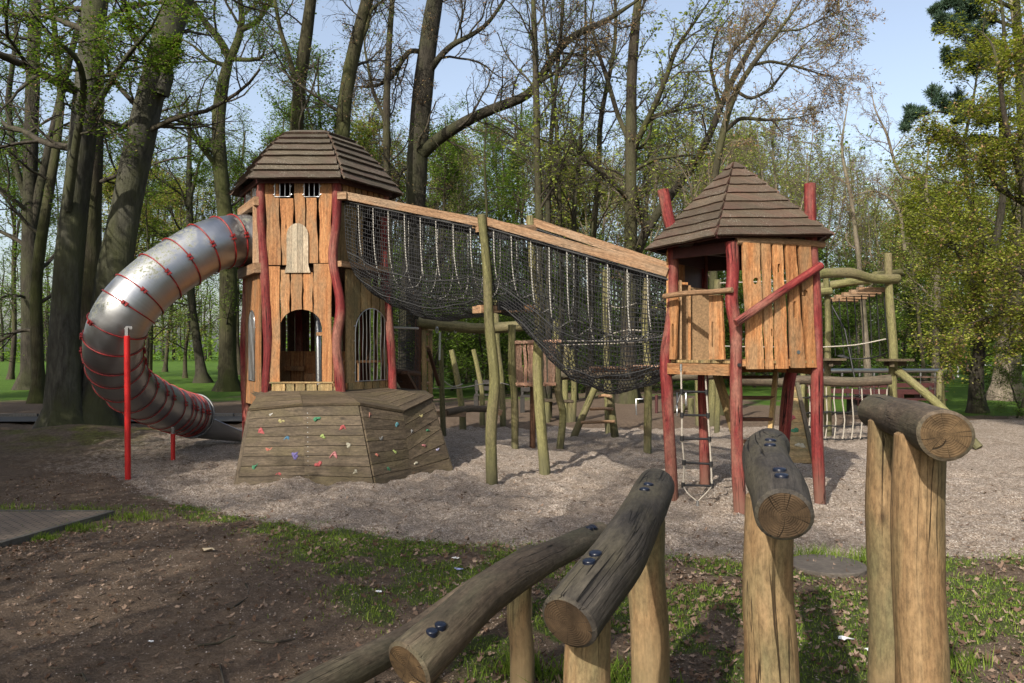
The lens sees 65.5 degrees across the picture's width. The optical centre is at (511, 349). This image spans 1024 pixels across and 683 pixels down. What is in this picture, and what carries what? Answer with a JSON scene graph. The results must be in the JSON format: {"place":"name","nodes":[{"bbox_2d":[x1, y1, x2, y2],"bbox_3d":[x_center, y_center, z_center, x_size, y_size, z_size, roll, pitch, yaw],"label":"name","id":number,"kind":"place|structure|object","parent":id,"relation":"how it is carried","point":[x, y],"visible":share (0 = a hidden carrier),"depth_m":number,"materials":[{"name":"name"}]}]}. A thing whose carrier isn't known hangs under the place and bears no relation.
{"place":"outdoors","nodes":[
{"label":"outdoors","id":0,"kind":"place"},
{"bbox_2d":[0,511,103,540],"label":"paving","id":1,"kind":"structure","parent":0,"point":[14,524],"depth_m":7.78,"materials":[{"name":"concrete"}]},
{"bbox_2d":[0,352,1023,682],"bbox_3d":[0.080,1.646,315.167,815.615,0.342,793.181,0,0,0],"label":"ground","id":2,"kind":"structure","parent":0,"point":[28,452],"depth_m":7.52,"materials":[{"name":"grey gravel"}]},
{"bbox_2d":[0,96,62,379],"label":"woodland tree","id":3,"kind":"object","parent":2,"relation":"on","point":[14,252],"visible":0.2,"depth_m":45.90,"materials":[{"name":"green plant"}]},
{"bbox_2d":[0,107,66,311],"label":"woodland tree","id":4,"kind":"object","parent":2,"relation":"on","point":[52,219],"visible":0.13,"depth_m":43.98,"materials":[{"name":"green plant"}]},
{"bbox_2d":[0,510,114,547],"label":"kerb","id":5,"kind":"structure","parent":2,"relation":"on","point":[18,540],"depth_m":7.64,"materials":[{"name":"concrete"}]},
{"bbox_2d":[0,0,123,403],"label":"lime tree","id":6,"kind":"object","parent":2,"relation":"on","point":[38,374],"visible":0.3,"depth_m":25.43,"materials":[{"name":"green plant"}]},
{"bbox_2d":[0,0,124,389],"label":"oak tree","id":7,"kind":"object","parent":2,"relation":"on","point":[31,185],"visible":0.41,"depth_m":34.05,"materials":[{"name":"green plant"}]},
{"bbox_2d":[0,0,228,428],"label":"beech tree","id":8,"kind":"object","parent":2,"relation":"on","point":[62,401],"visible":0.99,"depth_m":16.37,"materials":[{"name":"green plant"}]},
{"bbox_2d":[58,155,185,335],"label":"woodland tree","id":9,"kind":"object","parent":2,"relation":"on","point":[109,188],"visible":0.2,"depth_m":42.19,"materials":[{"name":"green plant"}]},
{"bbox_2d":[0,0,245,367],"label":"beech tree","id":10,"kind":"object","parent":2,"relation":"on","point":[93,240],"visible":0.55,"depth_m":19.90,"materials":[{"name":"brown plant"}]},
{"bbox_2d":[63,102,186,255],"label":"woodland tree","id":11,"kind":"object","parent":2,"relation":"on","point":[163,146],"visible":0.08,"depth_m":50.30,"materials":[{"name":"green plant"}]},
{"bbox_2d":[103,136,194,366],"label":"woodland tree","id":12,"kind":"object","parent":2,"relation":"on","point":[148,341],"visible":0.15,"depth_m":51.83,"materials":[{"name":"green plant"}]},
{"bbox_2d":[79,214,252,479],"bbox_3d":[-5.185,-0.110,12.506,2.387,3.829,4.197,0,0,-17],"label":"tube slide","id":13,"kind":"object","parent":2,"relation":"on","point":[139,296],"visible":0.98,"depth_m":10.96,"materials":[{"name":"metal"}]},
{"bbox_2d":[50,0,281,425],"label":"beech tree","id":14,"kind":"object","parent":2,"relation":"on","point":[117,250],"visible":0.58,"depth_m":16.86,"materials":[{"name":"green plant"}]},
{"bbox_2d":[138,180,194,371],"bbox_3d":[-18.170,-3.466,39.360,4.854,10.638,4.328,0,0,-37],"label":"woodland tree","id":15,"kind":"object","parent":2,"relation":"on","point":[162,319],"visible":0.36,"depth_m":39.88,"materials":[{"name":"green plant"}]},
{"bbox_2d":[140,167,218,377],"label":"woodland tree","id":16,"kind":"object","parent":2,"relation":"on","point":[204,200],"visible":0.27,"depth_m":47.99,"materials":[{"name":"green plant"}]},
{"bbox_2d":[142,168,216,371],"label":"woodland tree","id":17,"kind":"object","parent":2,"relation":"on","point":[165,365],"visible":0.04,"depth_m":61.90,"materials":[{"name":"green plant"}]},
{"bbox_2d":[137,68,235,382],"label":"hornbeam tree","id":18,"kind":"object","parent":2,"relation":"on","point":[202,375],"visible":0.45,"depth_m":40.88,"materials":[{"name":"green plant"}]},
{"bbox_2d":[107,0,317,391],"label":"oak tree","id":19,"kind":"object","parent":2,"relation":"on","point":[227,378],"visible":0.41,"depth_m":32.73,"materials":[{"name":"green plant"}]},
{"bbox_2d":[192,120,261,374],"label":"woodland tree","id":20,"kind":"object","parent":2,"relation":"on","point":[237,338],"visible":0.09,"depth_m":53.66,"materials":[{"name":"green plant"}]},
{"bbox_2d":[195,98,289,309],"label":"woodland tree","id":21,"kind":"object","parent":2,"relation":"on","point":[240,161],"visible":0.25,"depth_m":45.55,"materials":[{"name":"green plant"}]},
{"bbox_2d":[206,0,340,350],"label":"maple tree","id":22,"kind":"object","parent":2,"relation":"on","point":[302,67],"visible":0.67,"depth_m":21.84,"materials":[{"name":"green plant"}]},
{"bbox_2d":[239,81,330,279],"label":"woodland tree","id":23,"kind":"object","parent":2,"relation":"on","point":[282,120],"visible":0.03,"depth_m":51.65,"materials":[{"name":"green plant"}]},
{"bbox_2d":[247,27,379,150],"bbox_3d":[-9.777,-7.195,40.004,6.269,18.203,6.679,0,0,-14],"label":"woodland tree","id":24,"kind":"object","parent":2,"relation":"on","point":[316,124],"visible":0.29,"depth_m":39.41,"materials":[{"name":"green plant"}]},
{"bbox_2d":[227,130,402,436],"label":"play tower","id":25,"kind":"structure","parent":2,"relation":"on","point":[288,185],"depth_m":11.37,"materials":[{"name":"brown wood"}]},
{"bbox_2d":[391,292,420,389],"bbox_3d":[-1.777,-0.054,13.522,0.250,1.946,1.871,0,0,6],"label":"climbing net","id":26,"kind":"object","parent":25,"relation":"hanging from","point":[405,379],"visible":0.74,"depth_m":13.58,"materials":[{"name":"fabric"}]},
{"bbox_2d":[234,387,452,485],"bbox_3d":[-2.453,1.179,12.109,3.244,1.217,3.833,0,0,0],"label":"climbing rock","id":27,"kind":"object","parent":2,"relation":"on","point":[316,437],"visible":0.98,"depth_m":10.68,"materials":[{"name":"wood"}]},
{"bbox_2d":[263,0,451,183],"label":"maple tree","id":28,"kind":"object","parent":2,"relation":"on","point":[359,29],"visible":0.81,"depth_m":20.88,"materials":[{"name":"green plant"}]},
{"bbox_2d":[321,90,425,338],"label":"woodland tree","id":29,"kind":"object","parent":2,"relation":"on","point":[370,133],"visible":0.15,"depth_m":44.93,"materials":[{"name":"green plant"}]},
{"bbox_2d":[333,0,421,363],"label":"ash tree","id":30,"kind":"object","parent":2,"relation":"on","point":[385,114],"visible":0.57,"depth_m":26.91,"materials":[{"name":"green plant"}]},
{"bbox_2d":[285,545,532,682],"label":"log rail","id":31,"kind":"object","parent":2,"relation":"on","point":[366,662],"visible":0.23,"depth_m":3.60,"materials":[{"name":"brown wood"}]},
{"bbox_2d":[400,93,477,385],"bbox_3d":[-3.343,-5.210,38.051,4.879,14.167,5.198,0,0,-45],"label":"woodland tree","id":32,"kind":"object","parent":2,"relation":"on","point":[445,156],"visible":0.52,"depth_m":37.42,"materials":[{"name":"green plant"}]},
{"bbox_2d":[397,262,488,391],"bbox_3d":[-2.247,-0.718,28.690,4.437,5.278,4.148,0,0,-13],"label":"understorey shrub","id":33,"kind":"object","parent":2,"relation":"on","point":[452,340],"visible":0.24,"depth_m":28.62,"materials":[{"name":"green plant"}]},
{"bbox_2d":[397,122,501,377],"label":"woodland tree","id":34,"kind":"object","parent":2,"relation":"on","point":[468,140],"visible":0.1,"depth_m":47.15,"materials":[{"name":"green plant"}]},
{"bbox_2d":[396,255,522,391],"bbox_3d":[-2.648,-1.010,33.450,5.926,5.962,4.594,0,0,-41],"label":"understorey shrub","id":35,"kind":"object","parent":2,"relation":"on","point":[463,378],"visible":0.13,"depth_m":32.61,"materials":[{"name":"green plant"}]},
{"bbox_2d":[426,126,500,381],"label":"woodland tree","id":36,"kind":"object","parent":2,"relation":"on","point":[457,197],"visible":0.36,"depth_m":40.69,"materials":[{"name":"green plant"}]},
{"bbox_2d":[427,301,508,436],"bbox_3d":[-0.844,0.369,16.790,1.243,2.986,2.570,0,0,26],"label":"stepping pole row","id":37,"kind":"object","parent":2,"relation":"on","point":[461,410],"visible":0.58,"depth_m":17.10,"materials":[{"name":"brown wood"}]},
{"bbox_2d":[415,317,523,394],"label":"overhead ring beam","id":38,"kind":"structure","parent":2,"relation":"on","point":[424,326],"depth_m":14.93,"materials":[{"name":"brown wood"}]},
{"bbox_2d":[427,245,529,393],"bbox_3d":[-1.318,-1.075,29.088,4.756,6.052,5.088,0,0,-29],"label":"understorey shrub","id":39,"kind":"object","parent":2,"relation":"on","point":[476,348],"visible":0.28,"depth_m":29.60,"materials":[{"name":"green plant"}]},
{"bbox_2d":[430,114,534,385],"bbox_3d":[-1.255,-4.497,35.248,5.810,12.733,5.181,0,0,-25],"label":"woodland tree","id":40,"kind":"object","parent":2,"relation":"on","point":[485,186],"visible":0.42,"depth_m":36.01,"materials":[{"name":"green plant"}]},
{"bbox_2d":[334,0,657,389],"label":"oak tree","id":41,"kind":"object","parent":2,"relation":"on","point":[426,63],"visible":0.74,"depth_m":27.71,"materials":[{"name":"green plant"}]},
{"bbox_2d":[389,522,606,682],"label":"log rail","id":42,"kind":"object","parent":2,"relation":"on","point":[431,646],"visible":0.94,"depth_m":3.31,"materials":[{"name":"brown wood"}]},
{"bbox_2d":[465,107,534,362],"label":"woodland tree","id":43,"kind":"object","parent":2,"relation":"on","point":[507,158],"visible":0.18,"depth_m":53.50,"materials":[{"name":"green plant"}]},
{"bbox_2d":[337,191,677,484],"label":"rope tunnel bridge","id":44,"kind":"structure","parent":2,"relation":"on","point":[483,227],"depth_m":10.46,"materials":[{"name":"black fabric"}]},
{"bbox_2d":[469,109,545,378],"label":"woodland tree","id":45,"kind":"object","parent":2,"relation":"on","point":[512,171],"visible":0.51,"depth_m":43.75,"materials":[{"name":"green plant"}]},
{"bbox_2d":[0,114,1023,371],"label":"distant wood","id":46,"kind":"object","parent":2,"relation":"on","point":[208,344],"visible":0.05,"depth_m":117.70,"materials":[{"name":"green plant"}]},
{"bbox_2d":[0,460,1023,682],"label":"dead leaves","id":47,"kind":"object","parent":2,"relation":"on","point":[701,677],"visible":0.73,"depth_m":5.43,"materials":[{"name":"brown plant"}]},
{"bbox_2d":[48,493,984,682],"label":"twigs","id":48,"kind":"object","parent":2,"relation":"on","point":[220,666],"visible":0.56,"depth_m":4.65,"materials":[{"name":"brown wood"}]},
{"bbox_2d":[470,0,591,398],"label":"young tree","id":49,"kind":"object","parent":2,"relation":"on","point":[534,40],"visible":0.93,"depth_m":23.89,"materials":[{"name":"green plant"}]},
{"bbox_2d":[481,275,586,393],"bbox_3d":[0.648,-0.591,31.384,5.027,5.058,3.897,0,0,-39],"label":"understorey shrub","id":50,"kind":"object","parent":2,"relation":"on","point":[522,334],"visible":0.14,"depth_m":30.80,"materials":[{"name":"green plant"}]},
{"bbox_2d":[508,320,565,448],"bbox_3d":[0.440,0.650,14.028,1.022,2.361,0.556,0,0,0],"label":"board lookout","id":51,"kind":"object","parent":2,"relation":"on","point":[515,371],"visible":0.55,"depth_m":13.81,"materials":[{"name":"brown wood"}]},
{"bbox_2d":[507,0,603,403],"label":"young tree","id":52,"kind":"object","parent":2,"relation":"on","point":[547,218],"visible":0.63,"depth_m":25.01,"materials":[{"name":"green plant"}]},
{"bbox_2d":[508,0,609,383],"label":"young tree","id":53,"kind":"object","parent":2,"relation":"on","point":[559,206],"visible":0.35,"depth_m":26.14,"materials":[{"name":"green plant"}]},
{"bbox_2d":[499,99,618,297],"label":"woodland tree","id":54,"kind":"object","parent":2,"relation":"on","point":[525,126],"visible":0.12,"depth_m":51.93,"materials":[{"name":"green plant"}]},
{"bbox_2d":[518,0,624,399],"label":"young tree","id":55,"kind":"object","parent":2,"relation":"on","point":[573,212],"visible":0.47,"depth_m":27.24,"materials":[{"name":"green plant"}]},
{"bbox_2d":[521,133,624,381],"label":"woodland tree","id":56,"kind":"object","parent":2,"relation":"on","point":[579,206],"visible":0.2,"depth_m":41.07,"materials":[{"name":"green plant"}]},
{"bbox_2d":[529,114,645,381],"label":"woodland tree","id":57,"kind":"object","parent":2,"relation":"on","point":[614,205],"visible":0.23,"depth_m":40.73,"materials":[{"name":"green plant"}]},
{"bbox_2d":[570,379,618,437],"bbox_3d":[1.636,1.107,15.723,0.931,1.468,0.701,0,0,0],"label":"step ladder","id":58,"kind":"object","parent":2,"relation":"on","point":[581,421],"visible":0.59,"depth_m":15.58,"materials":[{"name":"brown wood"}]},
{"bbox_2d":[569,0,630,397],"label":"young tree","id":59,"kind":"object","parent":2,"relation":"on","point":[594,225],"visible":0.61,"depth_m":28.33,"materials":[{"name":"green plant"}]},
{"bbox_2d":[555,282,651,392],"bbox_3d":[3.009,-0.494,32.327,4.820,4.849,3.737,0,0,-3],"label":"understorey shrub","id":60,"kind":"object","parent":2,"relation":"on","point":[581,385],"visible":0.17,"depth_m":31.80,"materials":[{"name":"green plant"}]},
{"bbox_2d":[542,468,674,682],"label":"log rail","id":61,"kind":"object","parent":2,"relation":"on","point":[618,562],"visible":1,"depth_m":2.84,"materials":[{"name":"brown wood"}]},
{"bbox_2d":[565,170,656,364],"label":"woodland tree","id":62,"kind":"object","parent":2,"relation":"on","point":[606,238],"visible":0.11,"depth_m":47.58,"materials":[{"name":"green plant"}]},
{"bbox_2d":[502,0,755,403],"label":"maple tree","id":63,"kind":"object","parent":2,"relation":"on","point":[630,228],"visible":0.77,"depth_m":24.80,"materials":[{"name":"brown plant"}]},
{"bbox_2d":[592,82,678,364],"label":"woodland tree","id":64,"kind":"object","parent":2,"relation":"on","point":[644,153],"visible":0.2,"depth_m":45.08,"materials":[{"name":"green plant"}]},
{"bbox_2d":[596,270,674,391],"bbox_3d":[5.955,-0.951,33.054,4.506,5.848,5.813,0,0,-38],"label":"understorey shrub","id":65,"kind":"object","parent":2,"relation":"on","point":[639,310],"visible":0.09,"depth_m":32.99,"materials":[{"name":"green plant"}]},
{"bbox_2d":[602,137,708,381],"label":"woodland tree","id":66,"kind":"object","parent":2,"relation":"on","point":[655,204],"visible":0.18,"depth_m":42.45,"materials":[{"name":"green plant"}]},
{"bbox_2d":[642,97,764,213],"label":"woodland tree","id":67,"kind":"object","parent":2,"relation":"on","point":[691,134],"visible":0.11,"depth_m":45.05,"materials":[{"name":"green plant"}]},
{"bbox_2d":[650,132,770,295],"bbox_3d":[9.518,-4.670,40.593,6.338,13.077,4.525,0,0,-28],"label":"woodland tree","id":68,"kind":"object","parent":2,"relation":"on","point":[698,193],"visible":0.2,"depth_m":39.96,"materials":[{"name":"green plant"}]},
{"bbox_2d":[566,0,874,363],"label":"oak tree","id":69,"kind":"object","parent":2,"relation":"on","point":[656,215],"visible":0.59,"depth_m":24.19,"materials":[{"name":"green plant"}]},
{"bbox_2d":[561,270,891,453],"bbox_3d":[3.457,0.092,15.044,5.769,3.555,4.581,0,0,-35],"label":"balance beam course","id":70,"kind":"object","parent":2,"relation":"on","point":[714,404],"visible":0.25,"depth_m":14.90,"materials":[{"name":"brown wood"}]},
{"bbox_2d":[800,384,888,439],"bbox_3d":[6.278,1.188,15.049,1.717,1.105,0.233,0,0,3],"label":"rope net","id":71,"kind":"object","parent":70,"relation":"hanging from","point":[826,396],"visible":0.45,"depth_m":15.07,"materials":[{"name":"white fabric"}]},
{"bbox_2d":[645,161,834,514],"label":"tower","id":72,"kind":"structure","parent":2,"relation":"on","point":[733,218],"depth_m":8.82,"materials":[{"name":"brown wood"}]},
{"bbox_2d":[680,364,713,505],"bbox_3d":[2.074,0.941,8.875,0.384,1.566,0.182,0,0,0],"label":"rope ladder","id":73,"kind":"object","parent":72,"relation":"hanging from","point":[683,438],"visible":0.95,"depth_m":8.93,"materials":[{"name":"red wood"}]},
{"bbox_2d":[691,99,830,372],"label":"woodland tree","id":74,"kind":"object","parent":2,"relation":"on","point":[750,113],"visible":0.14,"depth_m":42.81,"materials":[{"name":"green plant"}]},
{"bbox_2d":[654,0,887,414],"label":"oak tree","id":75,"kind":"object","parent":2,"relation":"on","point":[726,126],"visible":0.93,"depth_m":20.82,"materials":[{"name":"brown plant"}]},
{"bbox_2d":[742,428,814,682],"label":"log rail","id":76,"kind":"object","parent":2,"relation":"on","point":[779,516],"visible":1,"depth_m":3.06,"materials":[{"name":"brown wood"}]},
{"bbox_2d":[714,96,855,387],"bbox_3d":[11.846,-4.611,34.911,6.276,12.950,4.482,0,0,31],"label":"woodland tree","id":77,"kind":"object","parent":2,"relation":"on","point":[773,165],"visible":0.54,"depth_m":35.02,"materials":[{"name":"green plant"}]},
{"bbox_2d":[789,382,811,463],"bbox_3d":[4.486,1.180,12.914,0.564,1.264,1.581,0,0,10],"label":"climbing wedge","id":78,"kind":"object","parent":2,"relation":"on","point":[800,443],"visible":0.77,"depth_m":12.66,"materials":[{"name":"brown wood"}]},
{"bbox_2d":[762,264,853,387],"bbox_3d":[12.926,-1.127,36.356,4.792,6.219,6.182,0,0,17],"label":"understorey shrub","id":79,"kind":"object","parent":2,"relation":"on","point":[832,340],"visible":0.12,"depth_m":35.05,"materials":[{"name":"green plant"}]},
{"bbox_2d":[770,131,859,319],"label":"woodland tree","id":80,"kind":"object","parent":2,"relation":"on","point":[816,172],"visible":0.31,"depth_m":40.18,"materials":[{"name":"green plant"}]},
{"bbox_2d":[793,554,866,578],"bbox_3d":[2.477,1.707,6.254,0.580,0.062,0.580,0,0,0],"label":"manhole cover","id":81,"kind":"object","parent":2,"relation":"on","point":[823,565],"visible":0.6,"depth_m":6.17,"materials":[{"name":"concrete"}]},
{"bbox_2d":[785,138,885,374],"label":"woodland tree","id":82,"kind":"object","parent":2,"relation":"on","point":[831,212],"visible":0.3,"depth_m":46.27,"materials":[{"name":"green plant"}]},
{"bbox_2d":[824,153,879,352],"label":"woodland tree","id":83,"kind":"object","parent":2,"relation":"on","point":[858,188],"visible":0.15,"depth_m":51.58,"materials":[{"name":"green plant"}]},
{"bbox_2d":[821,255,887,376],"bbox_3d":[15.637,-1.510,38.998,5.470,6.960,5.851,0,0,-18],"label":"understorey shrub","id":84,"kind":"object","parent":2,"relation":"on","point":[842,288],"visible":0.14,"depth_m":38.75,"materials":[{"name":"green plant"}]},
{"bbox_2d":[823,179,899,376],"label":"woodland tree","id":85,"kind":"object","parent":2,"relation":"on","point":[836,250],"visible":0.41,"depth_m":46.56,"materials":[{"name":"green plant"}]},
{"bbox_2d":[823,284,909,376],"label":"understorey shrub","id":86,"kind":"object","parent":2,"relation":"on","point":[874,334],"visible":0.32,"depth_m":37.95,"materials":[{"name":"green plant"}]},
{"bbox_2d":[819,62,923,388],"bbox_3d":[15.378,-5.268,33.516,4.704,14.078,4.136,0,0,0],"label":"robinia tree","id":87,"kind":"object","parent":2,"relation":"on","point":[866,363],"visible":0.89,"depth_m":33.91,"materials":[{"name":"green plant"}]},
{"bbox_2d":[818,229,925,376],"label":"understorey shrub","id":88,"kind":"object","parent":2,"relation":"on","point":[907,352],"visible":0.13,"depth_m":48.88,"materials":[{"name":"green plant"}]},
{"bbox_2d":[800,368,946,417],"bbox_3d":[8.870,1.106,19.500,4.089,1.317,1.130,0,0,0],"label":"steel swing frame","id":89,"kind":"object","parent":2,"relation":"on","point":[940,391],"visible":0.49,"depth_m":19.45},
{"bbox_2d":[834,186,927,375],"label":"woodland tree","id":90,"kind":"object","parent":2,"relation":"on","point":[868,222],"visible":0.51,"depth_m":43.65,"materials":[{"name":"green plant"}]},
{"bbox_2d":[833,255,928,379],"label":"understorey shrub","id":91,"kind":"object","parent":2,"relation":"on","point":[899,319],"visible":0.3,"depth_m":41.56,"materials":[{"name":"green plant"}]},
{"bbox_2d":[842,207,925,373],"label":"woodland tree","id":92,"kind":"object","parent":2,"relation":"on","point":[884,219],"visible":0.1,"depth_m":49.83,"materials":[{"name":"green plant"}]},
{"bbox_2d":[853,383,946,404],"bbox_3d":[9.868,1.283,20.312,2.159,0.874,0.545,0,0,0],"label":"park bench","id":93,"kind":"object","parent":2,"relation":"on","point":[929,386],"visible":0.2,"depth_m":20.48,"materials":[{"name":"red wood"}]},
{"bbox_2d":[820,253,982,449],"bbox_3d":[6.905,0.015,15.192,2.652,3.728,3.309,0,0,0],"label":"rope course","id":94,"kind":"object","parent":2,"relation":"on","point":[888,276],"visible":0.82,"depth_m":15.34,"materials":[{"name":"brown wood"}]},
{"bbox_2d":[870,284,950,379],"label":"understorey shrub","id":95,"kind":"object","parent":2,"relation":"on","point":[923,333],"visible":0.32,"depth_m":43.71,"materials":[{"name":"green plant"}]},
{"bbox_2d":[857,394,974,682],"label":"log rail","id":96,"kind":"object","parent":2,"relation":"on","point":[914,447],"visible":1,"depth_m":2.85,"materials":[{"name":"brown wood"}]},
{"bbox_2d":[868,165,970,379],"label":"woodland tree","id":97,"kind":"object","parent":2,"relation":"on","point":[900,256],"visible":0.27,"depth_m":40.17,"materials":[{"name":"green plant"}]},
{"bbox_2d":[880,116,965,389],"bbox_3d":[15.608,-3.501,30.110,2.777,10.481,2.640,0,0,0],"label":"linden tree","id":98,"kind":"object","parent":2,"relation":"on","point":[934,364],"visible":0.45,"depth_m":30.06,"materials":[{"name":"green plant"}]},
{"bbox_2d":[876,0,1023,413],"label":"maple tree","id":99,"kind":"object","parent":2,"relation":"on","point":[976,371],"visible":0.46,"depth_m":21.16,"materials":[{"name":"green plant"}]},
{"bbox_2d":[895,0,1023,387],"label":"maple tree","id":100,"kind":"object","parent":2,"relation":"on","point":[990,165],"visible":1,"depth_m":16.85,"materials":[{"name":"green plant"}]},
{"bbox_2d":[896,0,1023,400],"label":"plane tree","id":101,"kind":"object","parent":2,"relation":"on","point":[1014,216],"visible":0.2,"depth_m":26.76,"materials":[{"name":"green plant"}]},
{"bbox_2d":[896,0,1023,407],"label":"pine tree","id":102,"kind":"object","parent":2,"relation":"on","point":[935,10],"visible":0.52,"depth_m":22.80,"materials":[{"name":"green plant"}]},
{"bbox_2d":[968,337,1023,419],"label":"understorey shrub","id":103,"kind":"object","parent":2,"relation":"on","point":[1005,373],"visible":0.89,"depth_m":19.93,"materials":[{"name":"green plant"}]},
{"bbox_2d":[0,0,1023,351],"label":"sky","id":104,"kind":"structure","parent":0,"point":[905,53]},
{"bbox_2d":[1,501,1023,682],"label":"grass","id":105,"kind":"structure","parent":0,"point":[506,666],"depth_m":5.54,"materials":[{"name":"green plant"}]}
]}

